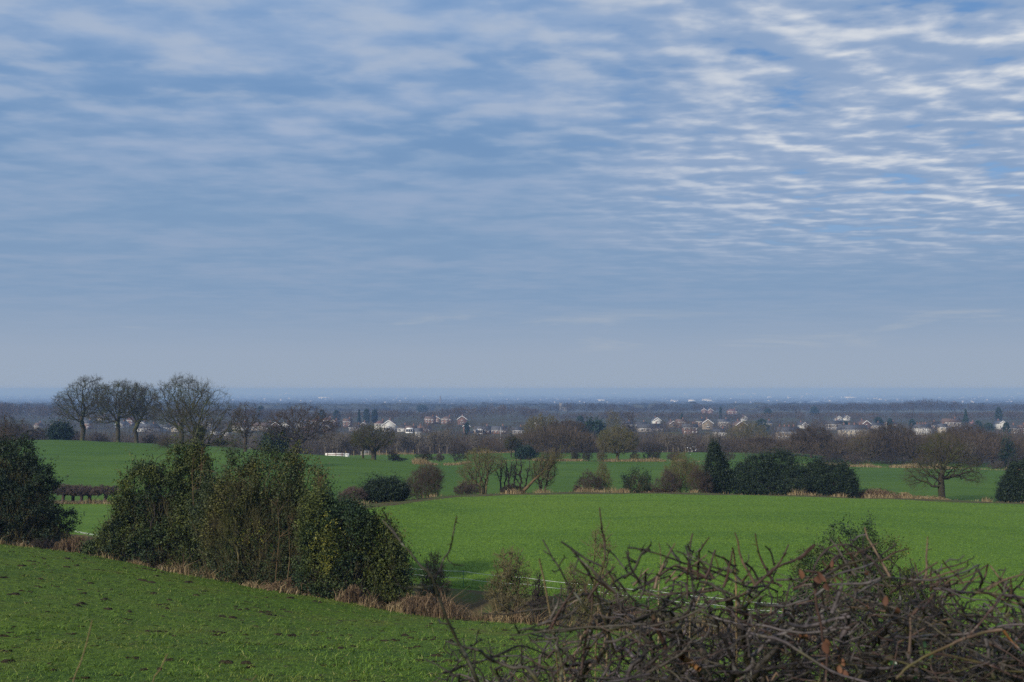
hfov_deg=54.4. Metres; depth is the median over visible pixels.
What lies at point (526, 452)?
holly bush
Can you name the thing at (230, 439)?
birch tree
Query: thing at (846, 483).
holly tree
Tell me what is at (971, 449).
birch tree
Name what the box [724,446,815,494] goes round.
holly tree
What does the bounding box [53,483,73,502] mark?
hawthorn tree
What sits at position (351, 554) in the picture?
holly bush
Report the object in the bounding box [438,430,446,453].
birch tree
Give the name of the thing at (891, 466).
dry grass
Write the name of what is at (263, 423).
house
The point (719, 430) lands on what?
house
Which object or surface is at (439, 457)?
bare bush
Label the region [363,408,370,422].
evergreen tree
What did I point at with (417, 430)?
house
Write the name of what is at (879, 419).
evergreen tree
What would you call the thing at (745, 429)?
bare tree
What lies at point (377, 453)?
dry grass
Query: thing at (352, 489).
hawthorn bush
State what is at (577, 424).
bare tree
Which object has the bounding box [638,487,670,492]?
bramble
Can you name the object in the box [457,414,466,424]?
house
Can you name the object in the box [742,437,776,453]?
bare tree
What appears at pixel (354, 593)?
bramble
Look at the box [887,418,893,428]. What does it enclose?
evergreen tree
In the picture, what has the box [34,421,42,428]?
house
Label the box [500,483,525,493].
bare bush
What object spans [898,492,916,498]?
bramble
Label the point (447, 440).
birch tree
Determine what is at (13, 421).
bare bush
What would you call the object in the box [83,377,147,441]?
oak tree
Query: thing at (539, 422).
bare tree
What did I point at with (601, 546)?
hawthorn shrub
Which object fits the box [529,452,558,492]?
willow tree
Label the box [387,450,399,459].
bare bush
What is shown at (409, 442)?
birch tree
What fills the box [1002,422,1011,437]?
evergreen tree
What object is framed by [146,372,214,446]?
oak tree
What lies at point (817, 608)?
stalk
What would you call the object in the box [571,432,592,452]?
bare tree
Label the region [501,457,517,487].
thorn tree
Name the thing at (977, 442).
woodland
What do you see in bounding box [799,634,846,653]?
leaf bunch
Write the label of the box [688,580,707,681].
dead stalk
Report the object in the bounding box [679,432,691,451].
birch tree
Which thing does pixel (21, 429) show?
bare bush
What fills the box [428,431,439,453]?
birch tree
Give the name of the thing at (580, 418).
evergreen tree
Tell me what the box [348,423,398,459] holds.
oak tree
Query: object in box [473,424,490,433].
house
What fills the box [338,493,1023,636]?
meadow grass
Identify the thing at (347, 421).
house
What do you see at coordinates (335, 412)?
evergreen tree
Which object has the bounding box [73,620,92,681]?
dead stalk
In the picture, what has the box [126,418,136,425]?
house
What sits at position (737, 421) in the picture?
house
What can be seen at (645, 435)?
woodland
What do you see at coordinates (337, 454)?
barrier
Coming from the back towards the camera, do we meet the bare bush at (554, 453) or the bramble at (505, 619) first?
the bare bush at (554, 453)
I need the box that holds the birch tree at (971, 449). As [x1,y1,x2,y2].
[962,441,977,465]
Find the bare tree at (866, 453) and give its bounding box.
[846,436,887,461]
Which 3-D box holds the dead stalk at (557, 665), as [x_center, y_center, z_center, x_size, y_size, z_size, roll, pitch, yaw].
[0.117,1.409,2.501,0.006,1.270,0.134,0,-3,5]
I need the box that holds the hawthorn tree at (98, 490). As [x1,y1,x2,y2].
[89,484,119,500]
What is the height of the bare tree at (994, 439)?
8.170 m
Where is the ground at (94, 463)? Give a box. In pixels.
[0,391,1023,681]
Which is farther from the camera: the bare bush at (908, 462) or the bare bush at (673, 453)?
the bare bush at (908, 462)
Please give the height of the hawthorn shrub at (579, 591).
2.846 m
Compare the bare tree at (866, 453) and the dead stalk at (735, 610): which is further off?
the bare tree at (866, 453)
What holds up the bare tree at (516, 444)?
on the ground at (94, 463)
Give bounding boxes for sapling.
[191,448,203,504]
[199,444,216,484]
[264,497,292,586]
[286,514,295,585]
[312,472,326,525]
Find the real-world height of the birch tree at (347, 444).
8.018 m
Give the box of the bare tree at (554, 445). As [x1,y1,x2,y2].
[543,429,569,450]
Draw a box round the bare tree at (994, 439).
[974,432,1005,463]
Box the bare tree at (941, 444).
[926,431,960,460]
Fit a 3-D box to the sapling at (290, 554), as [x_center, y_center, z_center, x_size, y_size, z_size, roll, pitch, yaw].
[-8.275,7.959,37.809,0.866,2.694,0.427,-2,-3,30]
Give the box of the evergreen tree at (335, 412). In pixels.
[332,410,340,420]
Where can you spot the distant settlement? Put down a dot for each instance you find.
(971, 401)
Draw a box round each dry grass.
[0,538,406,612]
[55,497,345,504]
[356,486,1022,503]
[360,450,547,454]
[404,590,798,639]
[410,457,471,465]
[507,457,703,461]
[793,463,1016,469]
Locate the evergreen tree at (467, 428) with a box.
[464,422,469,434]
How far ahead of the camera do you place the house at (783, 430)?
504.85 m
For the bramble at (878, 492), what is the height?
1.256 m
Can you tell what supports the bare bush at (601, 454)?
on the ground at (94, 463)
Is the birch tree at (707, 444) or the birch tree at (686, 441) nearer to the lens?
the birch tree at (686, 441)
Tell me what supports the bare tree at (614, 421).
on the ground at (94, 463)
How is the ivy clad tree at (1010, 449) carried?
on the ground at (94, 463)
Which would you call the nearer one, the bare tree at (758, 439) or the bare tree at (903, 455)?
the bare tree at (903, 455)
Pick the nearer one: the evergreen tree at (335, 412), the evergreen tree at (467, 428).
the evergreen tree at (467, 428)
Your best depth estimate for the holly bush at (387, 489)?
76.71 m
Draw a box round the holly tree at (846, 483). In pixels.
[799,455,868,497]
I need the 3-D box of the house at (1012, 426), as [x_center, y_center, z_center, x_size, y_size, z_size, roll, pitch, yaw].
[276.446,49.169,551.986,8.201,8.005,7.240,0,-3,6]
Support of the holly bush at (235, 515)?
on the ground at (94, 463)
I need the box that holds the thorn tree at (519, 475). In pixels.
[511,454,533,492]
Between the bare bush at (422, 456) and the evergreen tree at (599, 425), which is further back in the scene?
the evergreen tree at (599, 425)
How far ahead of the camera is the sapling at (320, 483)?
37.77 m
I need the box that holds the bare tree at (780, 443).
[767,440,805,452]
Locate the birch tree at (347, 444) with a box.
[343,433,350,452]
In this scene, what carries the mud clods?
on the ground at (94, 463)
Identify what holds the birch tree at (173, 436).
on the ground at (94, 463)
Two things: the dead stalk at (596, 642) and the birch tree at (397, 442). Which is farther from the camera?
the birch tree at (397, 442)
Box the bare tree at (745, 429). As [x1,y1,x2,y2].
[724,419,771,451]
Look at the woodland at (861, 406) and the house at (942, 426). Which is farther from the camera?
the woodland at (861, 406)
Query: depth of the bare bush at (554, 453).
198.85 m
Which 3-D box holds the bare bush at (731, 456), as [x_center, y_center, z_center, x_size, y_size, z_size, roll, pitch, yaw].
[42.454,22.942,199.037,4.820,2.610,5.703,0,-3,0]
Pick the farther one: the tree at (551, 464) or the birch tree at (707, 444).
the birch tree at (707, 444)
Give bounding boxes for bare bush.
[0,412,23,440]
[12,417,29,439]
[22,426,47,439]
[73,430,78,439]
[85,432,109,441]
[143,434,156,443]
[158,436,172,446]
[211,438,230,445]
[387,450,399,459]
[389,457,407,460]
[415,449,432,461]
[433,453,444,461]
[447,441,469,461]
[453,481,479,494]
[470,432,500,446]
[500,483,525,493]
[546,448,562,458]
[570,450,580,459]
[572,485,582,491]
[574,469,604,491]
[581,446,592,460]
[594,459,615,492]
[596,450,607,460]
[630,451,638,459]
[634,442,667,452]
[642,448,660,458]
[650,469,682,491]
[660,448,706,491]
[666,450,680,459]
[685,460,712,492]
[723,450,735,461]
[842,450,868,464]
[871,449,912,465]
[965,450,985,466]
[986,461,1008,468]
[1007,450,1023,463]
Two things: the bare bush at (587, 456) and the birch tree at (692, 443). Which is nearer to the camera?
the bare bush at (587, 456)
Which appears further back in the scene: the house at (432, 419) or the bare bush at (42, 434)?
the house at (432, 419)
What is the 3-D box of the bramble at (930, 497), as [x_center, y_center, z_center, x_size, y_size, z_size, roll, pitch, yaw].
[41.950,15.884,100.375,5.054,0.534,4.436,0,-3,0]
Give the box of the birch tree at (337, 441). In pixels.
[331,434,343,452]
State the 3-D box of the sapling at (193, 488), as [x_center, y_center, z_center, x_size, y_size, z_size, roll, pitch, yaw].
[-13.186,5.717,41.694,0.484,2.606,0.486,3,-4,-43]
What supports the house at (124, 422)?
on the ground at (94, 463)
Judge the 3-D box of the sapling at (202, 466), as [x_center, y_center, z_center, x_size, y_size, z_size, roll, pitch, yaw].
[-12.744,5.202,41.823,0.810,1.706,0.635,1,-3,-15]
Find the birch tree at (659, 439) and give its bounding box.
[655,430,668,451]
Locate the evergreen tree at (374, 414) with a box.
[371,409,377,422]
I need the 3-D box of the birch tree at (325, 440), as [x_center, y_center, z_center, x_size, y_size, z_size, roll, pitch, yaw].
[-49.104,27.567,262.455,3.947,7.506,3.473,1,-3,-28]
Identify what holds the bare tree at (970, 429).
on the ground at (94, 463)
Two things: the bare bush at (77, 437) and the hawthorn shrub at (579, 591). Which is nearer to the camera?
the hawthorn shrub at (579, 591)
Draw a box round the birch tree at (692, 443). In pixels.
[684,433,696,451]
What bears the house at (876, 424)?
on the ground at (94, 463)
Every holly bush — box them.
[0,420,85,547]
[72,434,235,574]
[173,425,340,587]
[277,471,422,607]
[351,470,413,502]
[512,440,537,459]
[770,510,929,643]
[897,557,938,641]
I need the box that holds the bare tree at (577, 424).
[543,418,590,452]
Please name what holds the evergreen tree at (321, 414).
on the ground at (94, 463)
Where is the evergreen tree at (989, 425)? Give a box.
[983,423,996,433]
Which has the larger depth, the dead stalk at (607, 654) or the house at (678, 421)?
the house at (678, 421)
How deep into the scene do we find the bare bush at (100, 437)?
222.98 m
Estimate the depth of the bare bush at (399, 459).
174.82 m
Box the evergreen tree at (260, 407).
[256,405,263,418]
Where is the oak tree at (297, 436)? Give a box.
[258,402,341,453]
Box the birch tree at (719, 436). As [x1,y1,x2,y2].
[713,432,723,450]
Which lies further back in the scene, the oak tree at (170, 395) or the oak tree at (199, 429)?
the oak tree at (170, 395)
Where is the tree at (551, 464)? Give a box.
[521,439,573,493]
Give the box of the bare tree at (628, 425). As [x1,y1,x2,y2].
[621,410,637,433]
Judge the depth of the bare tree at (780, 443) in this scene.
237.91 m
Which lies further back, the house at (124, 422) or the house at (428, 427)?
the house at (124, 422)
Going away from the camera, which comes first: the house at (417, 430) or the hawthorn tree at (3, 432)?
the hawthorn tree at (3, 432)
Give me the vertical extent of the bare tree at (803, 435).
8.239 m
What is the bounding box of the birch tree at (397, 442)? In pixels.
[391,432,402,451]
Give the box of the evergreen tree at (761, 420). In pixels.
[754,418,770,436]
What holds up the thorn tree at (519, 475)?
on the ground at (94, 463)
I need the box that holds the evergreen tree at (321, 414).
[319,409,325,419]
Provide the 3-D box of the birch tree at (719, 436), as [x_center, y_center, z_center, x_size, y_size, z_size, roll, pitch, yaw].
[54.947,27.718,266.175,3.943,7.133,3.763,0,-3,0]
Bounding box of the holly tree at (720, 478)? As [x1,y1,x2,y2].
[694,434,738,493]
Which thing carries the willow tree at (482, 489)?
on the ground at (94, 463)
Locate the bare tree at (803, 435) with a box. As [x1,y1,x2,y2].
[788,424,835,457]
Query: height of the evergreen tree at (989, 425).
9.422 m
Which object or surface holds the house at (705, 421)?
on the ground at (94, 463)
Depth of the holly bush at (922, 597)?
30.46 m
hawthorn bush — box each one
[338,485,371,502]
[404,461,446,499]
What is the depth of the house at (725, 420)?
656.71 m
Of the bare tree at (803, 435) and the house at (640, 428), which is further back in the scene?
the house at (640, 428)
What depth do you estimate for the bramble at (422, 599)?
36.07 m
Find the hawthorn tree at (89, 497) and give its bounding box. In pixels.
[75,487,100,501]
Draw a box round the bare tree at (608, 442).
[595,424,639,460]
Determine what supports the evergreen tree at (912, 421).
on the ground at (94, 463)
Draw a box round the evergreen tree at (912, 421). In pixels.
[907,418,915,427]
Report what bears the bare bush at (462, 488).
on the ground at (94, 463)
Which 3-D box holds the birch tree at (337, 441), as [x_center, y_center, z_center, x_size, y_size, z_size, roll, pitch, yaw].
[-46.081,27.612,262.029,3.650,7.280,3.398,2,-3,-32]
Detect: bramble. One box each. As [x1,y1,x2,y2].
[23,535,63,549]
[50,534,100,552]
[260,576,330,596]
[340,584,367,605]
[385,589,469,619]
[485,610,536,624]
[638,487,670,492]
[851,487,900,497]
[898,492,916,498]
[915,495,950,499]
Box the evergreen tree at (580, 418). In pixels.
[576,415,584,428]
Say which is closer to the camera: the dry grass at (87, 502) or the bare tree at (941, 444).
the dry grass at (87, 502)
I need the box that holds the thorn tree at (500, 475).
[492,458,512,493]
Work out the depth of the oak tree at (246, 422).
177.25 m
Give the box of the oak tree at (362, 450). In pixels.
[348,429,376,457]
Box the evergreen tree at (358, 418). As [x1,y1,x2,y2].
[357,409,360,422]
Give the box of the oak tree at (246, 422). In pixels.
[227,401,263,451]
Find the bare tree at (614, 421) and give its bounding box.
[605,409,623,437]
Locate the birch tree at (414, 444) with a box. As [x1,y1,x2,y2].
[409,432,418,450]
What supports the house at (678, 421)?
on the ground at (94, 463)
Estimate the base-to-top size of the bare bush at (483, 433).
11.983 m
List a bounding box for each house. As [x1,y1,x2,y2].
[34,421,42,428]
[84,419,93,428]
[115,420,128,427]
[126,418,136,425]
[137,421,159,431]
[159,424,170,430]
[251,420,272,429]
[342,417,352,426]
[374,419,384,428]
[382,418,397,430]
[397,423,407,431]
[404,423,416,432]
[414,425,422,437]
[417,423,430,432]
[424,415,435,423]
[441,414,451,423]
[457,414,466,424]
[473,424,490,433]
[491,424,507,433]
[512,424,524,433]
[635,421,664,431]
[651,415,661,423]
[675,417,686,427]
[681,422,698,433]
[693,417,704,426]
[701,417,712,428]
[712,426,727,435]
[717,417,729,427]
[726,408,737,414]
[730,418,746,429]
[774,424,799,439]
[795,421,806,427]
[824,419,842,429]
[836,422,867,436]
[856,418,870,429]
[871,421,883,428]
[912,422,931,434]
[935,422,948,433]
[940,416,962,426]
[993,419,1005,428]
[1001,422,1020,433]
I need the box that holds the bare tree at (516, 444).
[509,437,523,456]
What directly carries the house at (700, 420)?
on the ground at (94, 463)
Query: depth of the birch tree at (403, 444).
263.26 m
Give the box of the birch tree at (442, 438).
[434,430,446,452]
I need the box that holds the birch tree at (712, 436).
[706,431,718,442]
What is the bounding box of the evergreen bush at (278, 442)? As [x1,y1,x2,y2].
[257,423,289,451]
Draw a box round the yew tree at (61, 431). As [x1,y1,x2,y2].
[43,413,79,439]
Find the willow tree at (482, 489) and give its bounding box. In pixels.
[456,445,507,493]
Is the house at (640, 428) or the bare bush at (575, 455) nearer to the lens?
the bare bush at (575, 455)
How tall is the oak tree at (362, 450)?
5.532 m
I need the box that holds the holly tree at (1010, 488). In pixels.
[991,454,1023,502]
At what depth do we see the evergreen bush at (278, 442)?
190.24 m
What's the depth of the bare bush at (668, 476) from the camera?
97.20 m
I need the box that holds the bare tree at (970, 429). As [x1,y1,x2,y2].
[940,424,993,455]
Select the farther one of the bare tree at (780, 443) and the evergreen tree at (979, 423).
the evergreen tree at (979, 423)
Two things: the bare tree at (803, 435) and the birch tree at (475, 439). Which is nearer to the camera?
the bare tree at (803, 435)
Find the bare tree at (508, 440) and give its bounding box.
[503,434,518,456]
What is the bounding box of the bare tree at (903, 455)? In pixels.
[894,435,930,460]
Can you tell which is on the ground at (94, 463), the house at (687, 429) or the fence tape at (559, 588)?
the house at (687, 429)
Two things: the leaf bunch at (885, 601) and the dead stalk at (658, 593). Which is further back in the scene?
the dead stalk at (658, 593)
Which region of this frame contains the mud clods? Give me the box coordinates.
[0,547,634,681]
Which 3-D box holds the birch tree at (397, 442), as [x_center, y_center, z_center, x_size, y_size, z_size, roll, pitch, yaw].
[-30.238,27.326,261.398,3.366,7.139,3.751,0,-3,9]
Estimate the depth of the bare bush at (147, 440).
212.90 m
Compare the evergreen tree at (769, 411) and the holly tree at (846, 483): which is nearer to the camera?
the holly tree at (846, 483)
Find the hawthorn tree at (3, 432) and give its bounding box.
[0,406,45,503]
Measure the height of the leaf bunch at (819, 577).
0.049 m
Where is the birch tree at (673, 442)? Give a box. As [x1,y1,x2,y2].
[667,431,678,450]
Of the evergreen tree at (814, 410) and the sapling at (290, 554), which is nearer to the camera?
the sapling at (290, 554)
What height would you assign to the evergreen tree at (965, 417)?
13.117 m
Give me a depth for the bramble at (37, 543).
45.40 m
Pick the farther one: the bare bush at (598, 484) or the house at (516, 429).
the house at (516, 429)
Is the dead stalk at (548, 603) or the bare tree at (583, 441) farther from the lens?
the bare tree at (583, 441)
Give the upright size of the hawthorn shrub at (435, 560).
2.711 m
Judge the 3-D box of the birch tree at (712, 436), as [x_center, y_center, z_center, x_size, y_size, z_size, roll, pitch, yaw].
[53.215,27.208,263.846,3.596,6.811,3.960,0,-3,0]
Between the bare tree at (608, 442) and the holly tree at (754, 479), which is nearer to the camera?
the holly tree at (754, 479)
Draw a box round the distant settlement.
[7,393,1011,402]
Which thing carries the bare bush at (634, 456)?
on the ground at (94, 463)
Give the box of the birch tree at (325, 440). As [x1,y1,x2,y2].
[317,432,332,452]
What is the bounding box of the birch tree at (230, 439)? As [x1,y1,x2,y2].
[224,433,234,446]
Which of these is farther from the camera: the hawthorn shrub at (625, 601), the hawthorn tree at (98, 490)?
the hawthorn tree at (98, 490)
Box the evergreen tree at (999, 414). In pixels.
[994,407,1002,420]
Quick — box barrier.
[325,453,344,456]
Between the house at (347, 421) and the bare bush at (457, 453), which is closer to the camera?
the bare bush at (457, 453)
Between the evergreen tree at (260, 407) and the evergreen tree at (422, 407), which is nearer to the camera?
the evergreen tree at (260, 407)
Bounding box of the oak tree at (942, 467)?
[896,429,985,498]
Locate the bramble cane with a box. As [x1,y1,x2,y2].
[813,544,885,579]
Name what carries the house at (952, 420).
on the ground at (94, 463)
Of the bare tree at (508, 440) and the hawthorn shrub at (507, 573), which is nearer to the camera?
the hawthorn shrub at (507, 573)
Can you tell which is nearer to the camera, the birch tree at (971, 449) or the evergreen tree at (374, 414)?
the birch tree at (971, 449)
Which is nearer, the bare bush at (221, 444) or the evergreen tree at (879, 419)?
the bare bush at (221, 444)
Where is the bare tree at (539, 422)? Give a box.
[519,412,560,451]
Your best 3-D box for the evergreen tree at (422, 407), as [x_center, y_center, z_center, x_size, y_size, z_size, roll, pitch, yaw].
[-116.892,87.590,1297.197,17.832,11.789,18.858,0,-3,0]
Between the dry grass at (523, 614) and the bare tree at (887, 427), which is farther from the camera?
the bare tree at (887, 427)
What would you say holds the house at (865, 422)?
on the ground at (94, 463)
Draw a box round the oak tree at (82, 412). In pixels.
[49,372,114,440]
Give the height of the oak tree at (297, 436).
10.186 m
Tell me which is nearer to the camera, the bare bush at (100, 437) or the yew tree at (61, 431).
the yew tree at (61, 431)
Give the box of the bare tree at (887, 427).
[865,421,919,463]
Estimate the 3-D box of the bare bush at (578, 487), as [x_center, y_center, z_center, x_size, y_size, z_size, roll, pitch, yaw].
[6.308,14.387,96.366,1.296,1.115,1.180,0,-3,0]
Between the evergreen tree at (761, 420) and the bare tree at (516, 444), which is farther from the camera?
the evergreen tree at (761, 420)
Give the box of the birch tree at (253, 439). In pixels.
[248,432,258,448]
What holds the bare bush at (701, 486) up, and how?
on the ground at (94, 463)
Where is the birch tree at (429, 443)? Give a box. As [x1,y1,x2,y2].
[423,431,436,453]
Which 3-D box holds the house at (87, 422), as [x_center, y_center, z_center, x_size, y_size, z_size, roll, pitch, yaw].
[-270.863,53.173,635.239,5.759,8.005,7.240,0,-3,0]
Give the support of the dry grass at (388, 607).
on the ground at (94, 463)
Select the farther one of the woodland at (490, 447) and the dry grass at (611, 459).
the woodland at (490, 447)
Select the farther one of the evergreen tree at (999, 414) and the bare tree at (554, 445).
the evergreen tree at (999, 414)
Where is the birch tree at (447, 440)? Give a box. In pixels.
[440,429,452,453]
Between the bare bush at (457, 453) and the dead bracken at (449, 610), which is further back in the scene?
the bare bush at (457, 453)
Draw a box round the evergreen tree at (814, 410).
[809,406,819,414]
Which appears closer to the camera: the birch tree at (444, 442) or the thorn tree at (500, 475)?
the thorn tree at (500, 475)
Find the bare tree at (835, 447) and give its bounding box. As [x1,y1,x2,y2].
[821,439,847,457]
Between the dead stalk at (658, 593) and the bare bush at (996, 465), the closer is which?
the dead stalk at (658, 593)
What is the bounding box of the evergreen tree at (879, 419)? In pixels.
[874,417,883,423]
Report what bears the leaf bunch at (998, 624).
attached to the hawthorn hedge at (869, 663)
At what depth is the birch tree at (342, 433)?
265.48 m
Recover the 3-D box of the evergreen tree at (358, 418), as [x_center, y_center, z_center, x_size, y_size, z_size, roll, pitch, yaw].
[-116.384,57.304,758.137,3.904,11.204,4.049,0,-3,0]
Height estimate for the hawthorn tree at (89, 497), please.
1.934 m
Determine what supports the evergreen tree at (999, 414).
on the ground at (94, 463)
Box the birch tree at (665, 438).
[661,432,672,451]
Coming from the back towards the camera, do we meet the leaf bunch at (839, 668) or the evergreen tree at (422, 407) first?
the evergreen tree at (422, 407)
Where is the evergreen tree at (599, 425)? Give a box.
[583,415,609,452]
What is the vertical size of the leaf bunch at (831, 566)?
0.045 m
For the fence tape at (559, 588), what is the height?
0.613 m
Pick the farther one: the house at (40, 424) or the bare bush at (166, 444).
the house at (40, 424)
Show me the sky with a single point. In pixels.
(238, 195)
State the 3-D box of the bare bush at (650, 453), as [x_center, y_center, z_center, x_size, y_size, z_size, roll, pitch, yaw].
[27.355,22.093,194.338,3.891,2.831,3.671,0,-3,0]
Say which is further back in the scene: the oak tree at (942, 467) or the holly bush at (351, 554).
the oak tree at (942, 467)
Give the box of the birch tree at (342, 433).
[336,431,347,452]
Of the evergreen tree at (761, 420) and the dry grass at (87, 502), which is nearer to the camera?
the dry grass at (87, 502)
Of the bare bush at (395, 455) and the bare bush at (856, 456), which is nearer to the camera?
the bare bush at (395, 455)
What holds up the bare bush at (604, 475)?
on the ground at (94, 463)
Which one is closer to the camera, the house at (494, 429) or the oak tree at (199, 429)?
the oak tree at (199, 429)
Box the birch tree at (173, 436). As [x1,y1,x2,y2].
[169,430,178,443]
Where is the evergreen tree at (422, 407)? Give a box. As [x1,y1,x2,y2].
[417,404,428,411]
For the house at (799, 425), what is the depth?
649.30 m
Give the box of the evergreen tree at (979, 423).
[974,420,982,428]
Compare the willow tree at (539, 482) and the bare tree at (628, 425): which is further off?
the bare tree at (628, 425)
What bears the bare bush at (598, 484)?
on the ground at (94, 463)
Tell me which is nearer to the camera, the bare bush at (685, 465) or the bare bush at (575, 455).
the bare bush at (685, 465)
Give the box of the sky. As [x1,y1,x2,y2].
[0,0,1023,390]
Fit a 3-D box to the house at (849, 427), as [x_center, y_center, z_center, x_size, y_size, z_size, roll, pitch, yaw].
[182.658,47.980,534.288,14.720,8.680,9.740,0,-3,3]
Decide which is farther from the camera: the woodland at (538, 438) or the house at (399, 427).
the house at (399, 427)
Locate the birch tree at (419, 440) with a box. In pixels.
[413,432,422,453]
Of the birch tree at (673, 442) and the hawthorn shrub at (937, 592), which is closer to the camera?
the hawthorn shrub at (937, 592)
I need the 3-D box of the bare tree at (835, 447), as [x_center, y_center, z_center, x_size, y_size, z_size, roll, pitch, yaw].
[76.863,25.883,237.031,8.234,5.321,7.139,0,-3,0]
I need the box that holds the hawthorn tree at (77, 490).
[68,483,92,502]
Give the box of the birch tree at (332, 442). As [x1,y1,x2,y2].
[327,432,337,452]
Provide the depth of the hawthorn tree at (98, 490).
95.94 m
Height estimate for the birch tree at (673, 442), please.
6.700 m
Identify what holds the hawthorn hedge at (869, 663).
on the ground at (94, 463)
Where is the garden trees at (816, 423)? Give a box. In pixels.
[0,418,1023,439]
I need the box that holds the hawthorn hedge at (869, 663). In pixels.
[381,507,1023,681]
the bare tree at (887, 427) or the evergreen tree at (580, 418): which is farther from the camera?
the evergreen tree at (580, 418)
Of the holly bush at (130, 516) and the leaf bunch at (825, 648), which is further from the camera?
the holly bush at (130, 516)
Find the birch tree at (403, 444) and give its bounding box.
[398,434,408,452]
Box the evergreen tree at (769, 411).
[764,408,772,416]
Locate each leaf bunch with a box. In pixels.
[799,569,829,590]
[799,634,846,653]
[820,655,848,677]
[822,642,829,654]
[830,560,846,581]
[865,570,900,613]
[889,641,925,679]
[997,612,1023,651]
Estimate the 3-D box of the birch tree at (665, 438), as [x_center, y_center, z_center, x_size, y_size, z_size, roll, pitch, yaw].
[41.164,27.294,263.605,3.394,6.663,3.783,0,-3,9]
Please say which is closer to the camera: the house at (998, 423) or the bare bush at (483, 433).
the bare bush at (483, 433)
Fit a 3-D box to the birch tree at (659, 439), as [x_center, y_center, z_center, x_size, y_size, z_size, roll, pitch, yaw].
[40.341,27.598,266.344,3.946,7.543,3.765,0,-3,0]
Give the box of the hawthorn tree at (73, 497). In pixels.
[61,485,76,502]
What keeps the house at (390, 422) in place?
on the ground at (94, 463)
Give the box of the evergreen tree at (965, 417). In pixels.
[962,409,970,428]
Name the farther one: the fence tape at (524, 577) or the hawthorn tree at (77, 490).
the hawthorn tree at (77, 490)
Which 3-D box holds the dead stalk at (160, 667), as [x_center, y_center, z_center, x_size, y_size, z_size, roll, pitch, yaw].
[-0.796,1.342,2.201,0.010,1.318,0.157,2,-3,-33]
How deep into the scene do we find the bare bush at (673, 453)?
194.83 m
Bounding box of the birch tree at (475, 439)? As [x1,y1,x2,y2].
[468,431,481,448]
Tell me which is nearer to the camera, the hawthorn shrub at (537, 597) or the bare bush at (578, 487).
the hawthorn shrub at (537, 597)
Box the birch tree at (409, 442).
[404,432,413,453]
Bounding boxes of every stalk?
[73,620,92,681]
[153,653,167,681]
[539,559,565,681]
[555,652,558,681]
[595,606,598,681]
[606,613,607,676]
[658,543,660,681]
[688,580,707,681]
[732,547,737,681]
[813,578,827,681]
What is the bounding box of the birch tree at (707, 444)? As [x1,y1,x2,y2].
[700,431,711,451]
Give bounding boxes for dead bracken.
[5,524,376,608]
[330,587,826,642]
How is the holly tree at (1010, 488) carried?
on the ground at (94, 463)
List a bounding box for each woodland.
[0,393,1023,410]
[0,397,1023,414]
[0,402,1023,422]
[0,421,1023,460]
[0,430,1021,462]
[505,419,596,455]
[723,429,1023,463]
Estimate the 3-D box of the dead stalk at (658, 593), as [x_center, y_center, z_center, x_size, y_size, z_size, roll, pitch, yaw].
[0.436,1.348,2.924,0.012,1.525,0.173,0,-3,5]
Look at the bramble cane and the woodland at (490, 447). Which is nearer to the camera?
the bramble cane
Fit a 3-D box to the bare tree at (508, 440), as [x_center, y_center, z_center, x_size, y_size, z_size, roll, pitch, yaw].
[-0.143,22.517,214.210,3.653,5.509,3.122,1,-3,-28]
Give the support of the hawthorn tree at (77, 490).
on the ground at (94, 463)
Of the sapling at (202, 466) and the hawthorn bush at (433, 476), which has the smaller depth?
the sapling at (202, 466)
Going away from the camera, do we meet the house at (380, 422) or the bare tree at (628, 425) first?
the bare tree at (628, 425)
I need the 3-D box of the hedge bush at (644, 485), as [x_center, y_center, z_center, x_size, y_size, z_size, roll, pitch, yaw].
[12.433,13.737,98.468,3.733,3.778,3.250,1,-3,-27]
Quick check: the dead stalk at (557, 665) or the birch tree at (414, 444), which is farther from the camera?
the birch tree at (414, 444)
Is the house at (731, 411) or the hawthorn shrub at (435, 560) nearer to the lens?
the hawthorn shrub at (435, 560)
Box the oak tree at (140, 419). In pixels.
[112,380,163,442]
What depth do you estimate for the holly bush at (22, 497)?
46.92 m
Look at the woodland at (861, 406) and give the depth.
1208.68 m
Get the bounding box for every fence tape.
[78,531,775,603]
[84,533,779,611]
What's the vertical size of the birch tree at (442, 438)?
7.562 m
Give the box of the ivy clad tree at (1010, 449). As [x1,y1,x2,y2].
[997,434,1019,466]
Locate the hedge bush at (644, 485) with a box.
[616,461,657,492]
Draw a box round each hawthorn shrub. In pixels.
[416,551,452,602]
[480,545,534,616]
[526,571,556,624]
[562,562,595,626]
[577,523,621,624]
[606,587,640,630]
[922,575,956,642]
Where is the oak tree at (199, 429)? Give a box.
[150,380,248,454]
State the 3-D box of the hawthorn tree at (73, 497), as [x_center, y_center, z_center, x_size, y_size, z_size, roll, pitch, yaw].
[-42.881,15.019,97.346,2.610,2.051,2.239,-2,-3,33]

